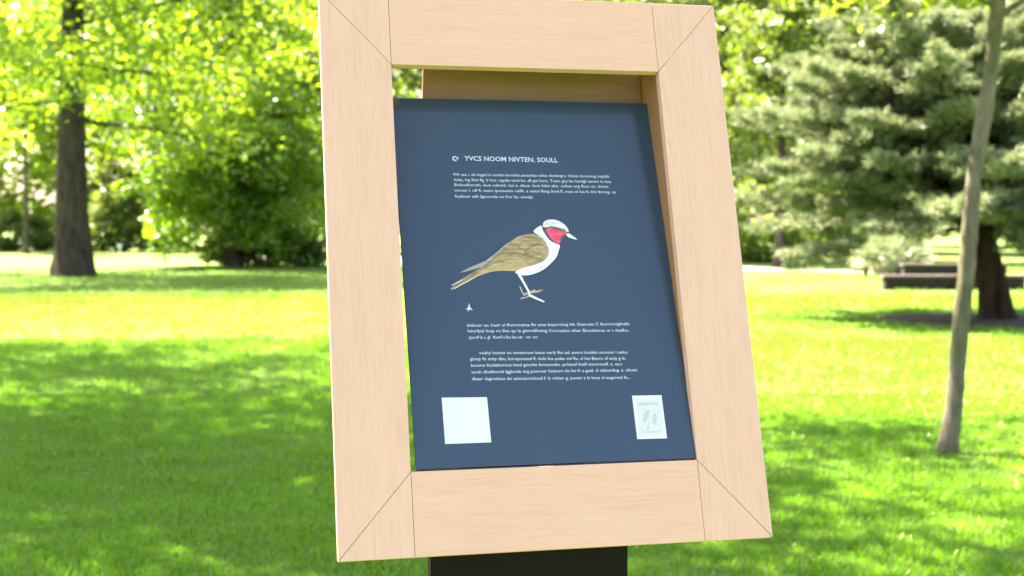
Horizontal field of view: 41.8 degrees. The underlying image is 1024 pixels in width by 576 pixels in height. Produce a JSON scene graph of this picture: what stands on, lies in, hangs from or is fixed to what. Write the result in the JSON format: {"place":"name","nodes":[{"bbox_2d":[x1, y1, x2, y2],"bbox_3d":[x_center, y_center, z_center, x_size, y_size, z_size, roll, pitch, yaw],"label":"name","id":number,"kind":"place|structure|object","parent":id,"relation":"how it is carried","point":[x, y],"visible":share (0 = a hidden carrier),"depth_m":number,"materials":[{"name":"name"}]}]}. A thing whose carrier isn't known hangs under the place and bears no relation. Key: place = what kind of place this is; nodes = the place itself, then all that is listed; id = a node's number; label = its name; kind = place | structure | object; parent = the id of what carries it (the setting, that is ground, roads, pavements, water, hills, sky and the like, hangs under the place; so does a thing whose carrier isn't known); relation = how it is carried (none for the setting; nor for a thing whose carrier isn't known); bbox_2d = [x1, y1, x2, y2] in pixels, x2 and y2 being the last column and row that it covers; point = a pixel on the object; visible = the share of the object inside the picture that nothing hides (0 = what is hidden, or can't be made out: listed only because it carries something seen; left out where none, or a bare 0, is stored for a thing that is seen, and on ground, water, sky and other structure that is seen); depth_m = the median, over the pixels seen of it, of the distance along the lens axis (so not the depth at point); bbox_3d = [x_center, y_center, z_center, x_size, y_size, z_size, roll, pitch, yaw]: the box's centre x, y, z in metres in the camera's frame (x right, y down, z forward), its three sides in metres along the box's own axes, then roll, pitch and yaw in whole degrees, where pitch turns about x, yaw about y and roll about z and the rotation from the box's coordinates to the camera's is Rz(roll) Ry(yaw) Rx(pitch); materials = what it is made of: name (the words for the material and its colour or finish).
{"place":"outdoors","nodes":[
{"label":"outdoors","id":0,"kind":"place"},
{"bbox_2d":[0,0,1009,231],"label":"sky","id":1,"kind":"structure","parent":0,"point":[51,198],"materials":[{"name":"white"}]},
{"bbox_2d":[0,232,1023,575],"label":"lawn ground","id":2,"kind":"structure","parent":0,"point":[942,250],"depth_m":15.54,"materials":[{"name":"green plant"}]},
{"bbox_2d":[0,208,54,250],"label":"shrub","id":3,"kind":"object","parent":2,"relation":"on","point":[41,237],"visible":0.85,"depth_m":87.25,"materials":[{"name":"green plant"}]},
{"bbox_2d":[0,0,60,200],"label":"lime tree","id":4,"kind":"object","parent":2,"relation":"on","point":[8,194],"visible":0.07,"depth_m":91.90,"materials":[{"name":"green plant"}]},
{"bbox_2d":[0,22,87,253],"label":"slender tree","id":5,"kind":"object","parent":2,"relation":"on","point":[44,157],"visible":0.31,"depth_m":77.66,"materials":[{"name":"green plant"}]},
{"bbox_2d":[117,244,121,252],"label":"marker post","id":6,"kind":"object","parent":2,"relation":"on","point":[119,246],"visible":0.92,"depth_m":79.92,"materials":[{"name":"white"}]},
{"bbox_2d":[88,189,173,252],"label":"shrub","id":7,"kind":"object","parent":2,"relation":"on","point":[126,229],"visible":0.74,"depth_m":82.74,"materials":[{"name":"green plant"}]},
{"bbox_2d":[43,0,271,250],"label":"lime tree","id":8,"kind":"object","parent":2,"relation":"on","point":[99,180],"visible":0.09,"depth_m":86.90,"materials":[{"name":"green plant"}]},
{"bbox_2d":[0,0,320,276],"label":"oak tree","id":9,"kind":"object","parent":2,"relation":"on","point":[69,43],"visible":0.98,"depth_m":41.50,"materials":[{"name":"green plant"}]},
{"bbox_2d":[40,0,325,267],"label":"bushy tree","id":10,"kind":"object","parent":2,"relation":"on","point":[235,199],"visible":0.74,"depth_m":49.92,"materials":[{"name":"green plant"}]},
{"bbox_2d":[158,0,322,228],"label":"lime tree","id":11,"kind":"object","parent":2,"relation":"on","point":[305,85],"visible":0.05,"depth_m":77.17,"materials":[{"name":"green plant"}]},
{"bbox_2d":[196,226,326,266],"bbox_3d":[-9.635,-1.581,52.511,5.570,1.892,3.463,0,3,0],"label":"shrub","id":12,"kind":"object","parent":2,"relation":"on","point":[315,248],"visible":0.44,"depth_m":51.64,"materials":[{"name":"green plant"}]},
{"bbox_2d":[295,68,421,215],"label":"lime tree","id":13,"kind":"object","parent":2,"relation":"on","point":[415,82],"visible":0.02,"depth_m":83.25,"materials":[{"name":"green plant"}]},
{"bbox_2d":[0,0,1011,246],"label":"woodland","id":14,"kind":"object","parent":2,"relation":"on","point":[16,203],"visible":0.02,"depth_m":106.34,"materials":[{"name":"green plant"}]},
{"bbox_2d":[318,0,772,575],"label":"information sign","id":15,"kind":"object","parent":2,"relation":"on","point":[550,182],"visible":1,"depth_m":1.95,"materials":[{"name":"brown wood"}]},
{"bbox_2d":[582,0,733,78],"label":"maple tree","id":16,"kind":"object","parent":2,"relation":"on","point":[680,2],"depth_m":80.77,"materials":[{"name":"green plant"}]},
{"bbox_2d":[581,0,905,222],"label":"maple tree","id":17,"kind":"object","parent":2,"relation":"on","point":[752,143],"visible":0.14,"depth_m":59.69,"materials":[{"name":"green plant"}]},
{"bbox_2d":[739,220,823,261],"bbox_3d":[11.256,-1.994,60.097,5.325,2.066,3.488,-1,3,-24],"label":"shrub","id":18,"kind":"object","parent":2,"relation":"on","point":[757,252],"visible":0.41,"depth_m":59.18,"materials":[{"name":"green plant"}]},
{"bbox_2d":[704,0,874,267],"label":"lime tree","id":19,"kind":"object","parent":2,"relation":"on","point":[781,22],"visible":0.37,"depth_m":49.68,"materials":[{"name":"green plant"}]},
{"bbox_2d":[786,219,864,260],"bbox_3d":[14.792,-2.319,61.947,4.880,2.447,3.520,0,3,0],"label":"shrub","id":20,"kind":"object","parent":2,"relation":"on","point":[844,233],"visible":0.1,"depth_m":61.22,"materials":[{"name":"green plant"}]},
{"bbox_2d":[719,0,985,234],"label":"maple tree","id":21,"kind":"object","parent":2,"relation":"on","point":[812,16],"visible":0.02,"depth_m":82.26,"materials":[{"name":"green plant"}]},
{"bbox_2d":[725,0,1023,319],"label":"pine tree","id":22,"kind":"object","parent":2,"relation":"on","point":[899,114],"visible":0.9,"depth_m":20.92,"materials":[{"name":"green plant"}]},
{"bbox_2d":[847,241,935,274],"bbox_3d":[11.797,-1.026,41.592,2.722,1.419,1.816,-1,3,-13],"label":"flowering shrub","id":23,"kind":"object","parent":2,"relation":"on","point":[888,267],"visible":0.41,"depth_m":41.29,"materials":[{"name":"white plant"}]},
{"bbox_2d":[799,0,1017,242],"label":"maple tree","id":24,"kind":"object","parent":2,"relation":"on","point":[972,4],"visible":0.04,"depth_m":57.67,"materials":[{"name":"green plant"}]},
{"bbox_2d":[812,0,1023,454],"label":"young tree","id":25,"kind":"object","parent":2,"relation":"on","point":[949,436],"visible":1,"depth_m":8.87,"materials":[{"name":"brown plant"}]},
{"bbox_2d":[858,313,1023,328],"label":"mulch bed","id":26,"kind":"object","parent":2,"relation":"on","point":[941,318],"visible":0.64,"depth_m":21.67,"materials":[{"name":"brown wood"}]},
{"bbox_2d":[879,275,1023,289],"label":"terrace wall","id":27,"kind":"structure","parent":2,"relation":"on","point":[921,282],"depth_m":32.37,"materials":[{"name":"stone"}]},
{"bbox_2d":[899,263,1008,274],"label":"terrace wall","id":28,"kind":"structure","parent":2,"relation":"on","point":[929,268],"depth_m":37.36,"materials":[{"name":"stone"}]},
{"bbox_2d":[6,361,1020,573],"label":"clover flowers","id":29,"kind":"object","parent":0,"point":[302,396],"visible":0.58,"depth_m":9.26,"materials":[{"name":"white plant"}]},
{"bbox_2d":[264,257,876,272],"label":"gravel path","id":30,"kind":"structure","parent":0,"point":[781,269],"depth_m":48.37,"materials":[{"name":"beige gravel"}]},
{"bbox_2d":[832,158,867,275],"bbox_3d":[11.032,-2.789,41.903,2.102,4.826,2.253,-2,4,-44],"label":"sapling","id":31,"kind":"object","parent":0,"point":[865,271],"depth_m":41.96,"materials":[{"name":"green plant"}]}
]}

